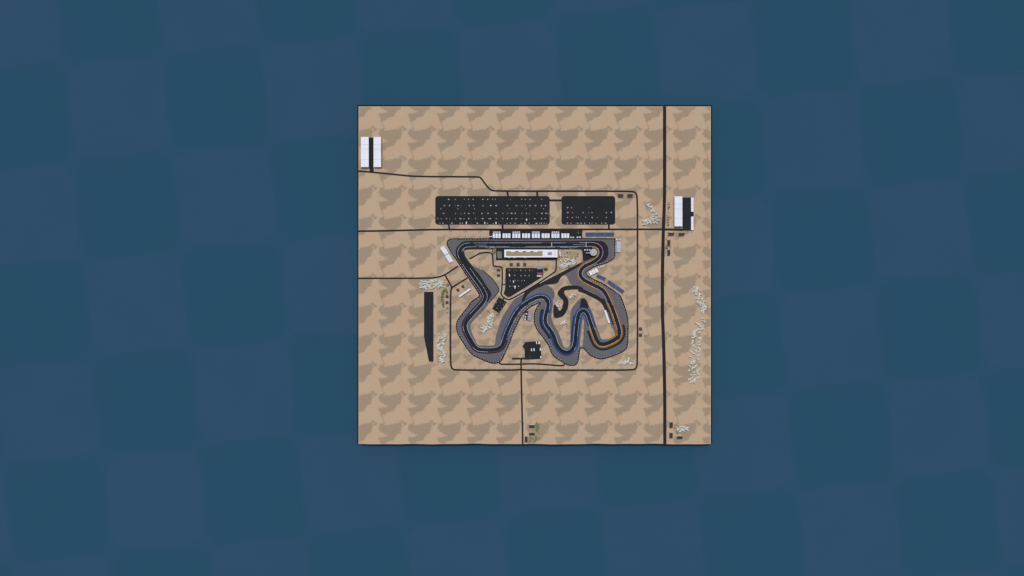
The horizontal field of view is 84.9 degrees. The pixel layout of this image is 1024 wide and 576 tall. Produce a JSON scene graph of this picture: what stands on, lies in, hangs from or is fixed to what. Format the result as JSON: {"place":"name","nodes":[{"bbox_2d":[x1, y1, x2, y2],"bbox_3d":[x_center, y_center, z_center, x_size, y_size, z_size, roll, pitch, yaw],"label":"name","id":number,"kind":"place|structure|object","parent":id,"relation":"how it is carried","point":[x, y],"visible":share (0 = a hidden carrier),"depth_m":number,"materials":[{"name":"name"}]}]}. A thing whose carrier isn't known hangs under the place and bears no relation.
{"place":"outdoors","nodes":[
{"label":"outdoors","id":0,"kind":"place"},
{"bbox_2d":[361,137,368,167],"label":"warehouse","id":1,"kind":"structure","parent":0,"point":[364,152],"depth_m":2786.36,"materials":[{"name":"white metal"}]},
{"bbox_2d":[374,137,381,167],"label":"warehouse","id":2,"kind":"structure","parent":0,"point":[377,152],"depth_m":2786.38,"materials":[{"name":"white metal"}]},
{"bbox_2d":[358,266,457,278],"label":"road","id":3,"kind":"structure","parent":0,"point":[415,277],"depth_m":2799.66,"materials":[{"name":"black asphalt"}]},
{"bbox_2d":[456,241,494,261],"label":"asphalt","id":4,"kind":"structure","parent":0,"point":[457,248],"depth_m":2799.76,"materials":[{"name":"grey asphalt"}]},
{"bbox_2d":[462,250,490,300],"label":"asphalt","id":5,"kind":"structure","parent":0,"point":[477,275],"depth_m":2799.80,"materials":[{"name":"grey asphalt"}]},
{"bbox_2d":[482,269,498,302],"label":"barrier","id":6,"kind":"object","parent":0,"point":[495,283],"depth_m":2799.64,"materials":[{"name":"concrete"}]},
{"bbox_2d":[358,170,637,370],"bbox_3d":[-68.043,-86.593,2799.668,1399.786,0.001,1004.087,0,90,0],"label":"road","id":7,"kind":"structure","parent":0,"point":[490,189],"depth_m":2799.67,"materials":[{"name":"black asphalt"}]},
{"bbox_2d":[497,251,501,257],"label":"plaza","id":8,"kind":"structure","parent":0,"point":[499,254],"depth_m":2799.70,"materials":[{"name":"grey concrete"}]},
{"bbox_2d":[358,228,661,231],"bbox_3d":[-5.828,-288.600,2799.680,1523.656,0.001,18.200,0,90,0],"label":"road","id":9,"kind":"structure","parent":0,"point":[508,229],"depth_m":2799.68,"materials":[{"name":"black asphalt"}]},
{"bbox_2d":[0,0,1023,575],"bbox_3d":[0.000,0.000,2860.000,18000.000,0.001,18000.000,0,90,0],"label":"water","id":10,"kind":"structure","parent":0,"point":[178,286],"depth_m":2860.00,"materials":[{"name":"blue liquid"}]},
{"bbox_2d":[469,252,556,299],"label":"road","id":11,"kind":"structure","parent":0,"point":[502,275],"depth_m":2799.64,"materials":[{"name":"black asphalt"}]},
{"bbox_2d":[520,359,523,443],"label":"road","id":12,"kind":"structure","parent":0,"point":[521,400],"depth_m":2799.65,"materials":[{"name":"black asphalt"}]},
{"bbox_2d":[501,293,551,338],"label":"painted runoff","id":13,"kind":"structure","parent":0,"point":[523,302],"depth_m":2799.63,"materials":[{"name":"blue paint"}]},
{"bbox_2d":[464,246,590,249],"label":"asphalt","id":14,"kind":"structure","parent":0,"point":[497,248],"depth_m":2799.79,"materials":[{"name":"grey asphalt"}]},
{"bbox_2d":[527,312,532,320],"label":"club building","id":15,"kind":"structure","parent":0,"point":[529,318],"depth_m":2791.41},
{"bbox_2d":[499,363,564,366],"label":"road","id":16,"kind":"structure","parent":0,"point":[530,364],"depth_m":2799.65,"materials":[{"name":"black asphalt"}]},
{"bbox_2d":[522,283,543,300],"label":"asphalt","id":17,"kind":"structure","parent":0,"point":[526,293],"depth_m":2799.79,"materials":[{"name":"grey asphalt"}]},
{"bbox_2d":[357,105,711,443],"bbox_3d":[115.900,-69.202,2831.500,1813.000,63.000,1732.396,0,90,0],"label":"ground","id":18,"kind":"structure","parent":0,"point":[408,392],"depth_m":2800.00,"materials":[{"name":"beige sand"}]},
{"bbox_2d":[369,137,373,171],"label":"yard","id":19,"kind":"structure","parent":18,"relation":"on","point":[371,156],"depth_m":2799.75,"materials":[{"name":"black asphalt"}]},
{"bbox_2d":[424,292,433,361],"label":"airstrip","id":20,"kind":"structure","parent":18,"relation":"on","point":[429,318],"depth_m":2799.75,"materials":[{"name":"asphalt"}]},
{"bbox_2d":[440,246,452,262],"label":"grandstand","id":21,"kind":"object","parent":18,"relation":"on","point":[446,254],"visible":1,"depth_m":2794.11,"materials":[{"name":"grey concrete"}]},
{"bbox_2d":[435,196,549,224],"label":"car park","id":22,"kind":"structure","parent":18,"relation":"on","point":[446,209],"depth_m":2799.76,"materials":[{"name":"black asphalt"}]},
{"bbox_2d":[492,297,506,312],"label":"car park","id":23,"kind":"structure","parent":18,"relation":"on","point":[497,308],"depth_m":2799.75,"materials":[{"name":"black asphalt"}]},
{"bbox_2d":[504,268,542,296],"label":"car park","id":24,"kind":"structure","parent":18,"relation":"on","point":[517,276],"depth_m":2799.76,"materials":[{"name":"black asphalt"}]},
{"bbox_2d":[496,250,557,259],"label":"yard","id":25,"kind":"structure","parent":18,"relation":"on","point":[529,258],"depth_m":2799.74,"materials":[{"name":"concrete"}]},
{"bbox_2d":[504,250,557,257],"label":"pit building","id":26,"kind":"structure","parent":25,"relation":"on","point":[529,253],"depth_m":2783.00,"materials":[{"name":"white glass"}]},
{"bbox_2d":[500,269,553,300],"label":"verge","id":27,"kind":"structure","parent":18,"relation":"on","point":[520,292],"depth_m":2799.88,"materials":[{"name":"grey concrete"}]},
{"bbox_2d":[522,341,541,359],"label":"yard","id":28,"kind":"structure","parent":18,"relation":"on","point":[529,353],"depth_m":2799.75,"materials":[{"name":"black asphalt"}]},
{"bbox_2d":[489,230,581,237],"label":"yard","id":29,"kind":"structure","parent":18,"relation":"on","point":[575,233],"depth_m":2799.74,"materials":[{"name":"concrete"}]},
{"bbox_2d":[493,233,500,237],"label":"grandstand","id":30,"kind":"object","parent":29,"relation":"on","point":[496,235],"visible":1,"depth_m":2786.86,"materials":[{"name":"grey concrete"}]},
{"bbox_2d":[503,233,509,237],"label":"grandstand","id":31,"kind":"object","parent":29,"relation":"on","point":[506,235],"visible":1,"depth_m":2786.86,"materials":[{"name":"grey concrete"}]},
{"bbox_2d":[512,233,519,237],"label":"grandstand","id":32,"kind":"object","parent":29,"relation":"on","point":[515,235],"visible":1,"depth_m":2786.86,"materials":[{"name":"grey concrete"}]},
{"bbox_2d":[522,233,529,237],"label":"grandstand","id":33,"kind":"object","parent":29,"relation":"on","point":[525,235],"visible":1,"depth_m":2787.04,"materials":[{"name":"grey concrete"}]},
{"bbox_2d":[532,233,539,237],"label":"grandstand","id":34,"kind":"object","parent":29,"relation":"on","point":[535,235],"visible":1,"depth_m":2787.04,"materials":[{"name":"grey concrete"}]},
{"bbox_2d":[542,233,549,237],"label":"grandstand","id":35,"kind":"object","parent":29,"relation":"on","point":[545,235],"visible":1,"depth_m":2786.86,"materials":[{"name":"grey concrete"}]},
{"bbox_2d":[551,233,558,237],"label":"grandstand","id":36,"kind":"object","parent":29,"relation":"on","point":[554,235],"visible":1,"depth_m":2786.86,"materials":[{"name":"grey concrete"}]},
{"bbox_2d":[561,233,568,237],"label":"grandstand","id":37,"kind":"object","parent":29,"relation":"on","point":[564,235],"visible":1,"depth_m":2786.86,"materials":[{"name":"grey concrete"}]},
{"bbox_2d":[448,239,627,364],"bbox_3d":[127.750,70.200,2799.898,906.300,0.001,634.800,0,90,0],"label":"runoff","id":38,"kind":"structure","parent":18,"relation":"on","point":[546,289],"depth_m":2799.90,"materials":[{"name":"asphalt"}]},
{"bbox_2d":[453,239,488,239],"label":"tyre barrier","id":39,"kind":"object","parent":38,"relation":"on","point":[470,239],"visible":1,"depth_m":2798.90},
{"bbox_2d":[460,261,507,353],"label":"painted runoff","id":40,"kind":"structure","parent":38,"relation":"on","point":[470,312],"depth_m":2799.62,"materials":[{"name":"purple paint"}]},
{"bbox_2d":[457,298,540,362],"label":"tyre barrier","id":41,"kind":"object","parent":38,"relation":"on","point":[508,342],"visible":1,"depth_m":2798.90,"materials":[{"name":"black rubber"}]},
{"bbox_2d":[489,241,604,262],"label":"painted runoff","id":42,"kind":"structure","parent":38,"relation":"on","point":[557,241],"depth_m":2799.62,"materials":[{"name":"purple paint"}]},
{"bbox_2d":[535,303,578,364],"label":"tyre barrier","id":43,"kind":"object","parent":38,"relation":"on","point":[549,345],"visible":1,"depth_m":2798.40,"materials":[{"name":"black rubber"}]},
{"bbox_2d":[576,247,598,289],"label":"painted runoff","id":44,"kind":"structure","parent":38,"relation":"on","point":[585,263],"depth_m":2799.61,"materials":[{"name":"orange paint"}]},
{"bbox_2d":[597,241,605,261],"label":"painted runoff","id":45,"kind":"structure","parent":38,"relation":"on","point":[605,251],"depth_m":2799.62,"materials":[{"name":"purple paint"}]},
{"bbox_2d":[585,296,626,357],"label":"tyre barrier","id":46,"kind":"object","parent":38,"relation":"on","point":[626,343],"visible":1,"depth_m":2798.85,"materials":[{"name":"black rubber"}]},
{"bbox_2d":[447,238,628,365],"bbox_3d":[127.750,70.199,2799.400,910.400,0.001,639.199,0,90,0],"label":"service lane","id":47,"kind":"structure","parent":18,"relation":"on","point":[539,303],"depth_m":2799.40,"materials":[{"name":"grey asphalt"}]},
{"bbox_2d":[542,310,588,355],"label":"painted runoff","id":48,"kind":"structure","parent":18,"relation":"on","point":[577,338],"depth_m":2799.64,"materials":[{"name":"blue paint"}]},
{"bbox_2d":[570,307,595,345],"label":"painted runoff","id":49,"kind":"structure","parent":18,"relation":"on","point":[587,309],"depth_m":2799.63,"materials":[{"name":"blue paint"}]},
{"bbox_2d":[562,196,614,224],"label":"car park","id":50,"kind":"structure","parent":18,"relation":"on","point":[599,207],"depth_m":2799.76,"materials":[{"name":"black asphalt"}]},
{"bbox_2d":[589,268,598,275],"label":"grandstand","id":51,"kind":"object","parent":18,"relation":"on","point":[593,271],"visible":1,"depth_m":2786.91,"materials":[{"name":"grey concrete"}]},
{"bbox_2d":[585,232,613,236],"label":"grandstand","id":52,"kind":"object","parent":18,"relation":"on","point":[599,234],"visible":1,"depth_m":2794.11,"materials":[{"name":"blue concrete"}]},
{"bbox_2d":[596,274,605,280],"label":"grandstand","id":53,"kind":"object","parent":18,"relation":"on","point":[600,277],"visible":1,"depth_m":2794.48,"materials":[{"name":"blue concrete"}]},
{"bbox_2d":[588,279,622,347],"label":"painted runoff","id":54,"kind":"structure","parent":18,"relation":"on","point":[616,313],"depth_m":2799.60,"materials":[{"name":"orange paint"}]},
{"bbox_2d":[606,303,616,340],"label":"painted runoff","id":55,"kind":"structure","parent":18,"relation":"on","point":[613,322],"depth_m":2799.60,"materials":[{"name":"orange paint"}]},
{"bbox_2d":[607,280,623,293],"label":"grandstand","id":56,"kind":"object","parent":18,"relation":"on","point":[615,287],"visible":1,"depth_m":2794.11,"materials":[{"name":"blue concrete"}]},
{"bbox_2d":[616,241,620,251],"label":"grandstand","id":57,"kind":"object","parent":18,"relation":"on","point":[618,246],"visible":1,"depth_m":2794.11,"materials":[{"name":"grey concrete"}]},
{"bbox_2d":[682,197,693,230],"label":"yard","id":58,"kind":"structure","parent":18,"relation":"on","point":[687,213],"depth_m":2799.75,"materials":[{"name":"black asphalt"}]},
{"bbox_2d":[691,198,693,211],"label":"garage block","id":59,"kind":"structure","parent":58,"relation":"on","point":[692,204],"depth_m":2792.57,"materials":[{"name":"white metal"}]},
{"bbox_2d":[691,217,693,229],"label":"garage block","id":60,"kind":"structure","parent":58,"relation":"on","point":[692,223],"depth_m":2792.57,"materials":[{"name":"white metal"}]},
{"bbox_2d":[458,243,620,353],"bbox_3d":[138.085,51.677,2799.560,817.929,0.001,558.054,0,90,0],"label":"race track","id":61,"kind":"structure","parent":0,"point":[527,302],"depth_m":2799.56,"materials":[{"name":"black asphalt"}]},
{"bbox_2d":[486,243,584,248],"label":"grid marking","id":62,"kind":"object","parent":61,"relation":"on","point":[544,247],"visible":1,"depth_m":2799.47,"materials":[{"name":"white paint"}]},
{"bbox_2d":[458,242,621,351],"bbox_3d":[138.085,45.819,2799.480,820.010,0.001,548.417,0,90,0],"label":"track line","id":63,"kind":"object","parent":61,"relation":"on","point":[543,299],"visible":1,"depth_m":2799.48,"materials":[{"name":"white paint"}]},
{"bbox_2d":[465,246,616,349],"bbox_3d":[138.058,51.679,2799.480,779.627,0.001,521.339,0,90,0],"label":"track line","id":64,"kind":"object","parent":61,"relation":"on","point":[547,297],"visible":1,"depth_m":2799.48,"materials":[{"name":"white paint"}]},
{"bbox_2d":[539,309,550,338],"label":"asphalt","id":65,"kind":"structure","parent":0,"point":[542,327],"depth_m":2799.80,"materials":[{"name":"grey asphalt"}]},
{"bbox_2d":[541,262,582,284],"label":"asphalt","id":66,"kind":"structure","parent":0,"point":[555,279],"depth_m":2799.79,"materials":[{"name":"grey asphalt"}]},
{"bbox_2d":[553,285,583,317],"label":"asphalt","id":67,"kind":"structure","parent":0,"point":[557,313],"depth_m":2799.77,"materials":[{"name":"black asphalt"}]},
{"bbox_2d":[579,298,588,307],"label":"asphalt","id":68,"kind":"structure","parent":0,"point":[583,303],"depth_m":2799.78,"materials":[{"name":"black asphalt"}]},
{"bbox_2d":[582,247,596,260],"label":"asphalt","id":69,"kind":"structure","parent":0,"point":[586,254],"depth_m":2799.79,"materials":[{"name":"black asphalt"}]},
{"bbox_2d":[590,249,596,255],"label":"round tower","id":70,"kind":"structure","parent":69,"relation":"on","point":[593,252],"depth_m":2776.60,"materials":[{"name":"white glass"}]},
{"bbox_2d":[578,288,608,311],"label":"asphalt","id":71,"kind":"structure","parent":0,"point":[596,297],"depth_m":2799.70,"materials":[{"name":"black asphalt"}]},
{"bbox_2d":[594,241,607,263],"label":"asphalt","id":72,"kind":"structure","parent":0,"point":[606,248],"depth_m":2799.79,"materials":[{"name":"grey asphalt"}]},
{"bbox_2d":[587,325,625,350],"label":"asphalt","id":73,"kind":"structure","parent":0,"point":[610,347],"depth_m":2799.76,"materials":[{"name":"grey asphalt"}]},
{"bbox_2d":[661,106,665,443],"bbox_3d":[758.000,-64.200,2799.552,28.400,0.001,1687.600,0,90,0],"label":"road","id":74,"kind":"structure","parent":0,"point":[662,276],"depth_m":2799.55,"materials":[{"name":"black asphalt"}]},
{"bbox_2d":[665,228,682,230],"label":"road","id":75,"kind":"structure","parent":0,"point":[671,229],"depth_m":2799.68,"materials":[{"name":"black asphalt"}]},
{"bbox_2d":[674,196,681,226],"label":"warehouse","id":76,"kind":"structure","parent":0,"point":[677,211],"depth_m":2782.42,"materials":[{"name":"white metal"}]}
]}

